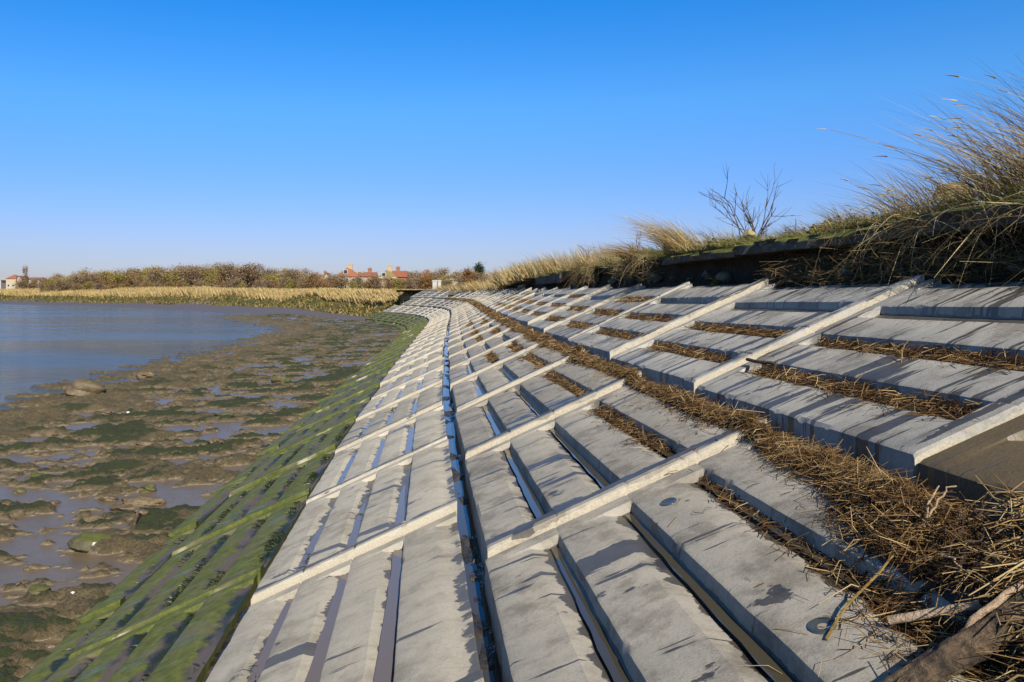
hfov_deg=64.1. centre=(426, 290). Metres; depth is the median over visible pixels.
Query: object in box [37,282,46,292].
bare tree
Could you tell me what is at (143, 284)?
bare tree
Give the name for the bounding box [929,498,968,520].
twig
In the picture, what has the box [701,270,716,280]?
rubble
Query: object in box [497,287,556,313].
concrete slab
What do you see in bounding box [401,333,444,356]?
concrete slab
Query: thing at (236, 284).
bare tree
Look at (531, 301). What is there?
straw drift
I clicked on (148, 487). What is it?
mud clod
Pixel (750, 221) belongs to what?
bare shrub
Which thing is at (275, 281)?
bare tree
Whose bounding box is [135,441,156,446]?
mud clod
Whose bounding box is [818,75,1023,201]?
grass tussock
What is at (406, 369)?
concrete slab
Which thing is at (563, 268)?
grass tussock
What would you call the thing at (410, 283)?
bare tree
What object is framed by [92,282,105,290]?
bare tree
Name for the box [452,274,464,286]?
bare tree
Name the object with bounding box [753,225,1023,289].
dead stems
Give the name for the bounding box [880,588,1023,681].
driftwood log
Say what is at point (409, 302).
concrete slab
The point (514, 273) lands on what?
grass tussock
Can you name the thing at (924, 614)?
stick
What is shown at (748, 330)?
straw drift
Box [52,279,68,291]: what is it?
bare tree
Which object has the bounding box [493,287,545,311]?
concrete slab
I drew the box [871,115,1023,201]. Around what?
grass tussock
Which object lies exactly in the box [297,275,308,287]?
bare tree
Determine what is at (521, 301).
straw drift
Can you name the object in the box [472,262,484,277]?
conifer tree
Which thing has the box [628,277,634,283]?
rubble
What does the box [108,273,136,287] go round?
bare tree
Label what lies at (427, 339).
concrete slab
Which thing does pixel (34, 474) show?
mud clod
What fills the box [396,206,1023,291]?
terrain
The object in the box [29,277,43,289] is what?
house
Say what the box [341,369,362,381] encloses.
concrete slab
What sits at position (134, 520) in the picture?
post stub
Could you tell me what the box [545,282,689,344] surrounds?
concrete slab
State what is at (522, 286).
broken block
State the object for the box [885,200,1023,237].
capping slab
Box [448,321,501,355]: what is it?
concrete slab
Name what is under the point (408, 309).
concrete slab
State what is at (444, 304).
concrete slab
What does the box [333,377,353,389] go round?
concrete slab
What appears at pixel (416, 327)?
concrete slab
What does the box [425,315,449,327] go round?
concrete slab
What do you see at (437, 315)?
concrete slab
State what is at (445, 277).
bare tree
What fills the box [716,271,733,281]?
rubble
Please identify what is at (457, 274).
bare tree
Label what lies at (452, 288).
grass tussock
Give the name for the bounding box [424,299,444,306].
concrete slab
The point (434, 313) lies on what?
concrete slab
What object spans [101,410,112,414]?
mud clod
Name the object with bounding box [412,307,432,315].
concrete slab
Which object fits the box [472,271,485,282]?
bare tree
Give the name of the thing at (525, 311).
straw drift
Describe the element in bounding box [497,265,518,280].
grass tussock
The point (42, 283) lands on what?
bare tree
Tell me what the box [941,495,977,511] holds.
twig
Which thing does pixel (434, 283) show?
garden shed
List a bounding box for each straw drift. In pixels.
[467,329,479,335]
[472,334,483,341]
[480,318,490,323]
[481,350,498,362]
[489,326,500,333]
[506,339,523,352]
[510,305,521,310]
[515,298,528,303]
[518,308,530,312]
[518,351,548,369]
[523,298,538,304]
[528,311,544,316]
[538,369,587,397]
[544,315,563,321]
[548,303,562,307]
[562,319,593,329]
[565,293,583,298]
[566,304,588,311]
[579,403,675,456]
[590,307,622,316]
[591,327,643,342]
[614,294,654,303]
[621,311,675,321]
[644,340,729,362]
[683,317,789,337]
[699,474,873,594]
[738,359,982,421]
[810,332,1023,374]
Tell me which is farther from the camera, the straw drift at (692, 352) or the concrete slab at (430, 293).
the concrete slab at (430, 293)
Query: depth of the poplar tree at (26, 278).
479.39 m
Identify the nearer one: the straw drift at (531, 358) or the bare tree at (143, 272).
the straw drift at (531, 358)
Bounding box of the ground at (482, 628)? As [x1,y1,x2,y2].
[207,312,495,676]
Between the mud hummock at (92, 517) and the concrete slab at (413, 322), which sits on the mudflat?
the mud hummock at (92, 517)
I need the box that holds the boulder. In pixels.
[67,531,111,552]
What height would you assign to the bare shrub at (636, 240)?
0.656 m
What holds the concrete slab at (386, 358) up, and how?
on the ground at (482, 628)
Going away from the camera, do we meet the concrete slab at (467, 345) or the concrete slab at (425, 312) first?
the concrete slab at (467, 345)
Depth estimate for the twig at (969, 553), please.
2.32 m
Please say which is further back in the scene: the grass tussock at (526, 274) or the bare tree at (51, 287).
the bare tree at (51, 287)
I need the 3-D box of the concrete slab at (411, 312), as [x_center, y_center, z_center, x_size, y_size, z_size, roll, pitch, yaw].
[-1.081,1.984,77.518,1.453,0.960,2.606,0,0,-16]
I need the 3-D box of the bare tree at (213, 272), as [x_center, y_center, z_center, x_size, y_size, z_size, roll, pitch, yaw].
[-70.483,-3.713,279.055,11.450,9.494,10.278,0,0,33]
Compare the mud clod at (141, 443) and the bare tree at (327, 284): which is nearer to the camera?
the mud clod at (141, 443)
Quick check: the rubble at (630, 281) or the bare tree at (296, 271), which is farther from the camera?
the bare tree at (296, 271)
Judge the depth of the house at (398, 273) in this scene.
270.60 m
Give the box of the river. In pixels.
[0,304,290,409]
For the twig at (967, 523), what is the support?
on the wrack line
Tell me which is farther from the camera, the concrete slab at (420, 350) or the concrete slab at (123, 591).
the concrete slab at (420, 350)
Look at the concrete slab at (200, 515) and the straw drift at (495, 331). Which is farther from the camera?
the straw drift at (495, 331)
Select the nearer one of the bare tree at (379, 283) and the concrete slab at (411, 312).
the concrete slab at (411, 312)
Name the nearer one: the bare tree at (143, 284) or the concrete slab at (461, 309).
the concrete slab at (461, 309)
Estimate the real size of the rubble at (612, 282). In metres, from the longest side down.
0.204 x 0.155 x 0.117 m
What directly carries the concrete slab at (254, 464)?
on the ground at (482, 628)
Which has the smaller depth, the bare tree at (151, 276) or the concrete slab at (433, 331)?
the concrete slab at (433, 331)
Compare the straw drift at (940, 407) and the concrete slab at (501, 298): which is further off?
the concrete slab at (501, 298)
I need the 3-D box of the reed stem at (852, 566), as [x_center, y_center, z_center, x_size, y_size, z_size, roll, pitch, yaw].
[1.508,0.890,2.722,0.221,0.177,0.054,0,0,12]
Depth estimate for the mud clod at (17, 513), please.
12.03 m
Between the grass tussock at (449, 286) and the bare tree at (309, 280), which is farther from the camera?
the bare tree at (309, 280)
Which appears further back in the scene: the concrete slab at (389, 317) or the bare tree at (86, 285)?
the bare tree at (86, 285)
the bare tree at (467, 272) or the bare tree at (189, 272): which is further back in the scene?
the bare tree at (189, 272)
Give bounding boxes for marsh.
[0,293,387,320]
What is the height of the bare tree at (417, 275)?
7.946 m
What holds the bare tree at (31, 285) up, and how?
on the marsh
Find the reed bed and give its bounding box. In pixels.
[0,285,433,305]
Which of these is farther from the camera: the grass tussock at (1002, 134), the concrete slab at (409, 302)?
the concrete slab at (409, 302)
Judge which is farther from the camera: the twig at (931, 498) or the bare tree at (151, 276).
the bare tree at (151, 276)
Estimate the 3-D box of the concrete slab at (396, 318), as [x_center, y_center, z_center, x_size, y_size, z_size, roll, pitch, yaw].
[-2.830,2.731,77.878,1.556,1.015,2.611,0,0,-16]
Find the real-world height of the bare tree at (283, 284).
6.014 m
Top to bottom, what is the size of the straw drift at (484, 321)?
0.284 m
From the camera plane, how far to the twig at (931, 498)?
2.64 m
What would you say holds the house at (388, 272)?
on the marsh
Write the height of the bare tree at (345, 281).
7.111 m
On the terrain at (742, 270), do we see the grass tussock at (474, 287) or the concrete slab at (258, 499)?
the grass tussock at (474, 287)
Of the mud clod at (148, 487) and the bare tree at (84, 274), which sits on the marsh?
the bare tree at (84, 274)
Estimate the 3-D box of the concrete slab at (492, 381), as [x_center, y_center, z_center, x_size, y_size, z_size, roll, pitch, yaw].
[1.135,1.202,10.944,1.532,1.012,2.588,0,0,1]
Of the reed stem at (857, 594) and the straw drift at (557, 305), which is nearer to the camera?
the reed stem at (857, 594)
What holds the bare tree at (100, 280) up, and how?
on the marsh
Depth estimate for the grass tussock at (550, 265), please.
25.85 m
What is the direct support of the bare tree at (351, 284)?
on the marsh
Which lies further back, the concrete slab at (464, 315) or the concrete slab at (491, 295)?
the concrete slab at (491, 295)
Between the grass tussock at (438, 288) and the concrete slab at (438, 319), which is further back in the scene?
the grass tussock at (438, 288)
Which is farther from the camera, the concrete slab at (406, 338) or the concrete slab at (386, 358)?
the concrete slab at (406, 338)
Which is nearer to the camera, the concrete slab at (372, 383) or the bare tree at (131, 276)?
the concrete slab at (372, 383)
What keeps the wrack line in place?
on the concrete slab
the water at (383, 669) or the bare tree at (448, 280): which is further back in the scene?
the bare tree at (448, 280)
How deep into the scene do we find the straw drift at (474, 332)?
20.97 m
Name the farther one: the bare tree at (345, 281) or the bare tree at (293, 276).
the bare tree at (293, 276)
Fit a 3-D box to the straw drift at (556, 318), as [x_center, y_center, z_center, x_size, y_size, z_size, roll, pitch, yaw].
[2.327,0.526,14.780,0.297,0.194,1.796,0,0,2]
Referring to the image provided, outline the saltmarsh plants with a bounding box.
[0,291,406,316]
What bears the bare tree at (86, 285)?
on the marsh
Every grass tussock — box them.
[434,284,447,290]
[441,284,457,290]
[446,284,464,290]
[456,282,472,291]
[461,280,487,290]
[466,278,485,290]
[485,266,507,282]
[487,267,512,285]
[490,279,507,287]
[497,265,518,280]
[502,274,519,282]
[506,260,537,278]
[511,256,549,277]
[524,255,557,275]
[530,249,582,272]
[546,247,596,270]
[567,242,623,265]
[578,239,657,258]
[581,208,696,254]
[588,245,625,264]
[665,223,735,250]
[764,219,837,237]
[808,159,955,217]
[808,192,893,226]
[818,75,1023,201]
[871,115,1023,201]
[890,58,1023,180]
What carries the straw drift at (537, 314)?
on the concrete slab at (526, 320)
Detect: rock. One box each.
[134,508,148,515]
[742,228,756,240]
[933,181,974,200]
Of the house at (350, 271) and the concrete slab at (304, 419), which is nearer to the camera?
the concrete slab at (304, 419)
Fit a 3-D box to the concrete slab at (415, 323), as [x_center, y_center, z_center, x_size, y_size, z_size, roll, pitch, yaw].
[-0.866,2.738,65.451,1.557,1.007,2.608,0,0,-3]
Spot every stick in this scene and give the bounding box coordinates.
[746,358,776,365]
[886,515,964,550]
[887,600,981,624]
[891,573,948,609]
[963,579,1023,629]
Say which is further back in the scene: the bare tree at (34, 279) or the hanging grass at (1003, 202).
the bare tree at (34, 279)
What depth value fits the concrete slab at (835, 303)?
6.59 m
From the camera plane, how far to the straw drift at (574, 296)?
17.68 m
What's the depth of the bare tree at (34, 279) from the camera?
467.99 m
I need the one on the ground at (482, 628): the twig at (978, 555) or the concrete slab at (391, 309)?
the concrete slab at (391, 309)
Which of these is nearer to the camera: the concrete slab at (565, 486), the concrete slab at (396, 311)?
the concrete slab at (565, 486)
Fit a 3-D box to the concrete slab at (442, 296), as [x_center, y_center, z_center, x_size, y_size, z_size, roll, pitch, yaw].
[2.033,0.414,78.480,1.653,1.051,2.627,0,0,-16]
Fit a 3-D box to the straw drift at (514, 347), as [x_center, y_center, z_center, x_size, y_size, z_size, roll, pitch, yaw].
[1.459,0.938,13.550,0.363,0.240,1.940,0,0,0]
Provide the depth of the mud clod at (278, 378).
29.45 m
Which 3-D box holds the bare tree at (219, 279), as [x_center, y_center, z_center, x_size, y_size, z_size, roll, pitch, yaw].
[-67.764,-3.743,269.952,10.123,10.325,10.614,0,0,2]
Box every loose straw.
[504,342,999,677]
[547,284,1017,429]
[965,475,1023,660]
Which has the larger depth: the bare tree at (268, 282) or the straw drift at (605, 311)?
the bare tree at (268, 282)
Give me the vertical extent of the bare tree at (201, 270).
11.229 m
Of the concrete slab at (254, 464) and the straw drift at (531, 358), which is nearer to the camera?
the straw drift at (531, 358)
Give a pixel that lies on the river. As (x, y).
(48, 344)
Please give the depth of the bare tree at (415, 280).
244.67 m
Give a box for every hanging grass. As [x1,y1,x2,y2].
[557,259,598,291]
[594,246,663,288]
[795,204,886,287]
[817,150,1023,307]
[880,177,1023,289]
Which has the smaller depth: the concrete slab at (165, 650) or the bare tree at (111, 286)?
the concrete slab at (165, 650)
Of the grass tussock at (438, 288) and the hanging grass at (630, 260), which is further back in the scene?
the grass tussock at (438, 288)
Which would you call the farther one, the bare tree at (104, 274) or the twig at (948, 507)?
the bare tree at (104, 274)
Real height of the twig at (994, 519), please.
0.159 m
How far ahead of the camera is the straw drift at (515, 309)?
22.34 m
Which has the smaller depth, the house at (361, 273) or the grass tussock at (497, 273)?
the grass tussock at (497, 273)
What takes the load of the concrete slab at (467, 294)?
on the ground at (482, 628)
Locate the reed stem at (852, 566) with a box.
[839,547,883,575]
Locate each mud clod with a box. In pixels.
[10,509,26,516]
[13,487,25,492]
[23,563,41,570]
[25,472,44,480]
[27,584,50,594]
[41,430,57,435]
[48,500,61,503]
[98,495,118,500]
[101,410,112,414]
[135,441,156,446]
[138,484,156,492]
[207,437,223,442]
[215,412,235,416]
[271,375,290,382]
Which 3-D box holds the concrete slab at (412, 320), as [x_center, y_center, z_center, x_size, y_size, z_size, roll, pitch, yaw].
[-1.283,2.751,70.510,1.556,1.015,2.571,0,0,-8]
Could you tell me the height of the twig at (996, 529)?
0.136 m
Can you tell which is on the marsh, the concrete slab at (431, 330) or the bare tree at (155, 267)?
the bare tree at (155, 267)
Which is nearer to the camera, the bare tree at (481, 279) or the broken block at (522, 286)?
the broken block at (522, 286)
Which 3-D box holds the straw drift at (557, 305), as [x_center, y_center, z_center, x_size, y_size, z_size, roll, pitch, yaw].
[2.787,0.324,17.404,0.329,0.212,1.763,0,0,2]
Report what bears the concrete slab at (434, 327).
on the ground at (482, 628)
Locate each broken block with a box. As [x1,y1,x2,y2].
[517,284,532,289]
[572,281,584,288]
[581,267,601,285]
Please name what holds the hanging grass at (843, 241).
hanging from the terrain at (742, 270)
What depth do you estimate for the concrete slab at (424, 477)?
6.55 m
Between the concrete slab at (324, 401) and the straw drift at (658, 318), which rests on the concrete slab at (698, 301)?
the straw drift at (658, 318)
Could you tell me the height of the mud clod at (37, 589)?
0.098 m
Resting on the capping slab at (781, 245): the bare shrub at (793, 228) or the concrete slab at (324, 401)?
the bare shrub at (793, 228)
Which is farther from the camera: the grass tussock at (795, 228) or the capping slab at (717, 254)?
the capping slab at (717, 254)
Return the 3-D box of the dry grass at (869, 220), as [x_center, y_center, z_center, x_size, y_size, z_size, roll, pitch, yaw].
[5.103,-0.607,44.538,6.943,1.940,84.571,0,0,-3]
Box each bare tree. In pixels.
[10,277,26,288]
[26,281,38,288]
[28,277,38,288]
[36,277,60,291]
[36,278,46,290]
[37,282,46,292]
[47,283,56,291]
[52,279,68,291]
[59,275,80,289]
[65,274,85,289]
[73,282,83,290]
[78,269,90,283]
[78,271,102,289]
[82,281,93,289]
[91,271,107,286]
[92,269,115,287]
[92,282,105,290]
[103,268,121,287]
[106,281,116,288]
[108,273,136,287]
[115,279,130,288]
[118,266,141,276]
[120,270,137,286]
[132,268,150,285]
[132,273,144,287]
[132,279,140,287]
[139,278,149,288]
[140,265,165,286]
[143,265,163,282]
[150,266,173,283]
[158,267,194,288]
[158,279,172,287]
[168,263,185,285]
[175,279,186,287]
[176,265,205,286]
[187,265,211,286]
[196,270,216,285]
[204,261,223,282]
[209,268,224,284]
[210,267,235,287]
[213,260,244,287]
[223,281,232,287]
[229,266,254,285]
[231,264,249,284]
[231,279,243,287]
[238,261,261,287]
[238,283,245,288]
[250,263,265,281]
[253,279,264,288]
[255,266,278,286]
[261,274,280,287]
[262,279,274,288]
[267,279,277,287]
[274,266,289,286]
[275,275,288,288]
[280,270,306,286]
[282,279,298,288]
[283,266,303,281]
[289,278,298,288]
[296,268,309,275]
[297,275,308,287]
[299,271,320,288]
[310,270,325,288]
[321,275,331,287]
[323,275,336,287]
[331,270,347,287]
[335,273,349,288]
[346,278,358,288]
[355,277,364,288]
[361,271,378,288]
[370,277,385,288]
[380,272,397,289]
[391,278,406,289]
[402,277,415,289]
[402,278,412,288]
[407,272,422,288]
[411,277,421,289]
[417,270,433,289]
[428,271,443,285]
[431,265,450,279]
[437,274,453,284]
[441,278,452,286]
[451,270,463,278]
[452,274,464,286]
[461,264,475,284]
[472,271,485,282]
[476,277,490,281]
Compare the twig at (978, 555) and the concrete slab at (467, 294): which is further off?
the concrete slab at (467, 294)
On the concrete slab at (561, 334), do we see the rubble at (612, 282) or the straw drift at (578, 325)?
the straw drift at (578, 325)
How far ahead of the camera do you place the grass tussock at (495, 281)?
47.62 m
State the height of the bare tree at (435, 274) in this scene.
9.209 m
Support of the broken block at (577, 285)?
on the terrain at (742, 270)
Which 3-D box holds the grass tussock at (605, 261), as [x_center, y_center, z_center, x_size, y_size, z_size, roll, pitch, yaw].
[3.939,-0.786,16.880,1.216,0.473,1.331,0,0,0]
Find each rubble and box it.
[608,279,617,284]
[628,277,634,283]
[650,273,662,282]
[669,276,679,281]
[686,277,694,281]
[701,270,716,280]
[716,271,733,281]
[767,275,777,281]
[801,270,814,279]
[837,265,854,281]
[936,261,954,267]
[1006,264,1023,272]
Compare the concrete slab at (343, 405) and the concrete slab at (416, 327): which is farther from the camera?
the concrete slab at (416, 327)
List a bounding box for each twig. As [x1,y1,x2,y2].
[919,485,938,541]
[927,523,956,550]
[928,485,956,516]
[928,511,966,606]
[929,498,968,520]
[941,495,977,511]
[941,553,967,572]
[952,502,973,525]
[953,528,971,537]
[959,527,991,564]
[961,489,990,543]
[973,503,1023,534]
[973,511,1009,523]
[974,533,994,559]
[975,514,1018,546]
[979,480,1009,511]
[980,508,1010,519]
[981,495,1012,531]
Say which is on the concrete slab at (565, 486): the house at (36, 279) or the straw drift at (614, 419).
the straw drift at (614, 419)
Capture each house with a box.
[0,277,5,288]
[5,275,17,288]
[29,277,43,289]
[321,270,330,279]
[338,263,359,287]
[356,270,377,288]
[361,267,377,288]
[379,264,397,287]
[392,266,407,288]
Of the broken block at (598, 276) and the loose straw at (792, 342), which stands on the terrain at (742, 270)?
the broken block at (598, 276)
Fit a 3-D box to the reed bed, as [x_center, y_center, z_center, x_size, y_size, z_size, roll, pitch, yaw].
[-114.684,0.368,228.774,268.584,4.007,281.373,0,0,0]
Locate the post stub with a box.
[132,510,139,525]
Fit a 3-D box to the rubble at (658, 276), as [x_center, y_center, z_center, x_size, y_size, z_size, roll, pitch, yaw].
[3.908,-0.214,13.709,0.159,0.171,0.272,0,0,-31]
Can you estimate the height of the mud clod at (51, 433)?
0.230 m
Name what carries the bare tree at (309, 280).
on the marsh
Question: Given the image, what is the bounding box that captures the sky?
[0,0,1023,282]
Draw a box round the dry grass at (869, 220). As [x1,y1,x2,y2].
[428,165,1023,289]
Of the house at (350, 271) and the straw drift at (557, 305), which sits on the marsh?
the house at (350, 271)
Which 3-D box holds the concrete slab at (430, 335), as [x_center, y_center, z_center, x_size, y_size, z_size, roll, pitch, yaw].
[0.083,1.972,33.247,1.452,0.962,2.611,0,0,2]
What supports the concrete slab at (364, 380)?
on the ground at (482, 628)
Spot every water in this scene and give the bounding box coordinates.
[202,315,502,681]
[247,351,429,681]
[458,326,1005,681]
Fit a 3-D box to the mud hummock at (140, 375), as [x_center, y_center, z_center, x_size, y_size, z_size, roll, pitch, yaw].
[-11.161,3.406,32.271,0.786,0.424,0.679,0,0,0]
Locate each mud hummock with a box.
[60,378,105,395]
[74,514,105,524]
[108,495,166,510]
[136,371,156,379]
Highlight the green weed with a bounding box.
[55,399,395,681]
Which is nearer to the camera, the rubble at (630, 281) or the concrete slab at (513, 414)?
the concrete slab at (513, 414)
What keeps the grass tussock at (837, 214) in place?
on the terrain at (742, 270)
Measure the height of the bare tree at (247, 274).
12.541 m
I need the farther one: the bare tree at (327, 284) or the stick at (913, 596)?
the bare tree at (327, 284)
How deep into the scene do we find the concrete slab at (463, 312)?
41.12 m
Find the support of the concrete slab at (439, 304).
on the ground at (482, 628)
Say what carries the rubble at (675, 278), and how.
on the terrain at (742, 270)
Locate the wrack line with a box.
[437,297,1023,681]
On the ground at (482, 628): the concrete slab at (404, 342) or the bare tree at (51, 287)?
the concrete slab at (404, 342)
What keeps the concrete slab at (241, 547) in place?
on the ground at (482, 628)
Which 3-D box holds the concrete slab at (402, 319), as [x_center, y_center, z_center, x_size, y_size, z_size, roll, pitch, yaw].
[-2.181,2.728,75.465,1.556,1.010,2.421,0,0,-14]
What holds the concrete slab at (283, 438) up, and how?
on the ground at (482, 628)
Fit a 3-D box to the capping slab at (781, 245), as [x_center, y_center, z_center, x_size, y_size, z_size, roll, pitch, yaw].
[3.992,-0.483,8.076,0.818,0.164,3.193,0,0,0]
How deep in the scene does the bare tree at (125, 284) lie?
265.22 m
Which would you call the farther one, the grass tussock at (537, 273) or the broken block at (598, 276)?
the grass tussock at (537, 273)
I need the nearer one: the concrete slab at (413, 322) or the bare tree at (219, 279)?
the concrete slab at (413, 322)
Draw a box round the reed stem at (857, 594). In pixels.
[825,541,908,639]
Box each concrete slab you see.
[18,606,119,681]
[45,574,256,681]
[69,493,308,659]
[73,526,197,622]
[168,478,245,536]
[172,448,335,555]
[206,511,483,681]
[212,449,276,491]
[229,418,354,496]
[251,439,456,604]
[255,425,301,454]
[269,399,369,457]
[279,410,316,433]
[296,385,378,431]
[300,395,333,415]
[306,405,446,503]
[316,373,386,412]
[317,386,342,401]
[332,365,393,397]
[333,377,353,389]
[335,382,441,453]
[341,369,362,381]
[343,358,399,387]
[354,352,403,377]
[356,367,442,420]
[363,347,407,370]
[365,312,386,320]
[370,343,410,363]
[371,356,444,399]
[373,313,394,320]
[376,339,413,358]
[380,313,401,321]
[380,349,441,386]
[381,336,416,353]
[382,305,403,312]
[386,314,407,322]
[388,334,418,348]
[388,342,442,372]
[391,305,411,313]
[391,331,420,345]
[392,315,413,323]
[394,329,422,342]
[396,337,444,363]
[398,306,418,313]
[398,315,417,324]
[399,327,424,339]
[401,298,422,305]
[401,316,421,325]
[401,325,425,337]
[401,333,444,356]
[405,307,424,314]
[405,317,423,327]
[405,322,427,332]
[406,318,425,328]
[406,329,446,350]
[407,320,427,329]
[410,290,431,298]
[410,298,430,305]
[410,327,445,345]
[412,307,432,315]
[413,324,447,341]
[416,322,447,337]
[417,298,436,306]
[417,308,435,316]
[419,289,442,297]
[419,320,448,334]
[421,308,441,317]
[421,318,448,331]
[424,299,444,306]
[425,309,443,318]
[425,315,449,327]
[426,314,449,325]
[427,309,445,319]
[428,289,450,298]
[428,310,446,320]
[432,299,449,307]
[436,290,457,298]
[437,300,455,308]
[441,300,458,308]
[444,290,464,298]
[445,301,462,309]
[447,301,464,311]
[448,318,494,342]
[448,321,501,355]
[449,314,487,332]
[449,316,488,336]
[449,323,519,366]
[449,331,541,397]
[450,302,467,312]
[450,309,479,322]
[450,310,479,325]
[450,311,484,327]
[450,329,531,368]
[451,305,471,314]
[451,307,475,318]
[451,308,477,320]
[452,290,472,297]
[452,306,473,316]
[452,339,584,412]
[455,361,641,473]
[458,289,480,297]
[463,290,483,298]
[465,379,766,573]
[470,290,491,298]
[477,289,503,300]
[479,289,505,301]
[480,288,512,302]
[481,288,515,304]
[483,289,516,304]
[484,288,524,306]
[485,440,1022,681]
[487,287,531,307]
[489,288,536,309]
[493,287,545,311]
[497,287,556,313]
[502,286,570,317]
[507,285,586,320]
[516,284,609,326]
[528,283,641,333]
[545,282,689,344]
[567,278,767,362]
[611,274,924,393]
[697,278,1023,486]
[917,414,1023,531]
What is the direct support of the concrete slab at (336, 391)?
on the ground at (482, 628)
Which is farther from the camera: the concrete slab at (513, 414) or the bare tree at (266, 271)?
the bare tree at (266, 271)
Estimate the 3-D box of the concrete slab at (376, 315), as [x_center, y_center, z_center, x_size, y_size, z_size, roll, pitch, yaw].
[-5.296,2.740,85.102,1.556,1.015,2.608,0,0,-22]
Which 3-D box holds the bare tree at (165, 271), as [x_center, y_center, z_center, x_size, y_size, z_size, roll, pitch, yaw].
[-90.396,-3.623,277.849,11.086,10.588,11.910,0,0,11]
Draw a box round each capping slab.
[535,272,569,284]
[662,247,748,264]
[732,224,919,255]
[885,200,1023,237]
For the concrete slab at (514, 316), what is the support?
on the ground at (482, 628)
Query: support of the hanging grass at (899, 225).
hanging from the terrain at (742, 270)
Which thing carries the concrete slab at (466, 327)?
on the ground at (482, 628)
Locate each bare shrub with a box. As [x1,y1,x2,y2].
[629,231,646,247]
[698,165,800,241]
[783,219,800,234]
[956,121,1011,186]
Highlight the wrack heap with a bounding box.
[951,498,1023,681]
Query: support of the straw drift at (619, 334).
on the concrete slab at (698, 301)
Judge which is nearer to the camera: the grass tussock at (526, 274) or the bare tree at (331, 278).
the grass tussock at (526, 274)
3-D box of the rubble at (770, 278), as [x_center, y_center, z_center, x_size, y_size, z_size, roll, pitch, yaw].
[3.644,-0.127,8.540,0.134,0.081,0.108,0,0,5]
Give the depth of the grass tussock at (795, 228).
8.38 m
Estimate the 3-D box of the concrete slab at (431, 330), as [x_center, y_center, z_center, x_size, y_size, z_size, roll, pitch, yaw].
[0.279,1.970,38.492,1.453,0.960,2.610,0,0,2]
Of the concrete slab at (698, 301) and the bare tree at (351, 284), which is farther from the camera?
the bare tree at (351, 284)
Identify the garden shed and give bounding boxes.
[432,280,436,288]
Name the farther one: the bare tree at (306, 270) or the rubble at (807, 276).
the bare tree at (306, 270)
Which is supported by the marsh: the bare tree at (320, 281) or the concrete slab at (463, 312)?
the bare tree at (320, 281)
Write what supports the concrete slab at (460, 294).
on the ground at (482, 628)
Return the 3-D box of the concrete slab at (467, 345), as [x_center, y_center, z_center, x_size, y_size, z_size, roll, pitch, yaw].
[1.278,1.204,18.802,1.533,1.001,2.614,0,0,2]
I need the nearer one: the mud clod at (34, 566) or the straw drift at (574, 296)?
the mud clod at (34, 566)
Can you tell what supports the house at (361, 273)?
on the marsh
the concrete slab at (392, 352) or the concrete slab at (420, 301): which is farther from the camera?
the concrete slab at (420, 301)
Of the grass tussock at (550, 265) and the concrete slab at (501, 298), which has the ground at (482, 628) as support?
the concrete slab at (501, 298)
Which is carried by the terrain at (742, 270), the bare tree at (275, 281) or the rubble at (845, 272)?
the rubble at (845, 272)
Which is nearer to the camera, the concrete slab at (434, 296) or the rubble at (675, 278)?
the rubble at (675, 278)
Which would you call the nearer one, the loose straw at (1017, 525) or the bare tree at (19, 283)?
the loose straw at (1017, 525)
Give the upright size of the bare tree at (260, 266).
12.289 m
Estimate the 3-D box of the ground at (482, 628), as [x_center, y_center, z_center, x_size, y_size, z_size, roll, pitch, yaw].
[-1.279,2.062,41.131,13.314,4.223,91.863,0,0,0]
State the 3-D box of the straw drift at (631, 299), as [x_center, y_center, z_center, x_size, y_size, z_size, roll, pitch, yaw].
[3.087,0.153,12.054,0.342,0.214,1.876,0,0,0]
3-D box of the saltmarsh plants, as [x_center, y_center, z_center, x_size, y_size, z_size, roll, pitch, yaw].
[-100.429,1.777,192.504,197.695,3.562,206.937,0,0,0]
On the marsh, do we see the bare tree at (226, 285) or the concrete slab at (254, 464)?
the bare tree at (226, 285)
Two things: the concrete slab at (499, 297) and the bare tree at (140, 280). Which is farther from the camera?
the bare tree at (140, 280)
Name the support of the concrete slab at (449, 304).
on the ground at (482, 628)
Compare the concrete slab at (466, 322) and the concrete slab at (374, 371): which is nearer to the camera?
the concrete slab at (374, 371)
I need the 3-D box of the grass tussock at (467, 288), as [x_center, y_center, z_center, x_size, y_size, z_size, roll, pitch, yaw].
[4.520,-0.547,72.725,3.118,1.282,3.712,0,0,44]
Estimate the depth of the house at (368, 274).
256.44 m
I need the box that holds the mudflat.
[0,313,402,681]
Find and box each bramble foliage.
[698,231,734,249]
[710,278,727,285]
[794,210,841,236]
[816,209,873,231]
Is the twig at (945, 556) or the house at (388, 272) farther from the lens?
the house at (388, 272)
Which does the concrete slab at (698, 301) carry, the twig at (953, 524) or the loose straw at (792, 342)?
the loose straw at (792, 342)
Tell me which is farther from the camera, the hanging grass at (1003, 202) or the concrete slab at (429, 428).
the concrete slab at (429, 428)
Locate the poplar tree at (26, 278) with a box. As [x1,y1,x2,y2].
[22,264,29,286]
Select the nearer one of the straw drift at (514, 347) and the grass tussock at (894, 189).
the grass tussock at (894, 189)
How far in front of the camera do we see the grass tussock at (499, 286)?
52.01 m
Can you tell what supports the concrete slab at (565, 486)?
on the ground at (482, 628)

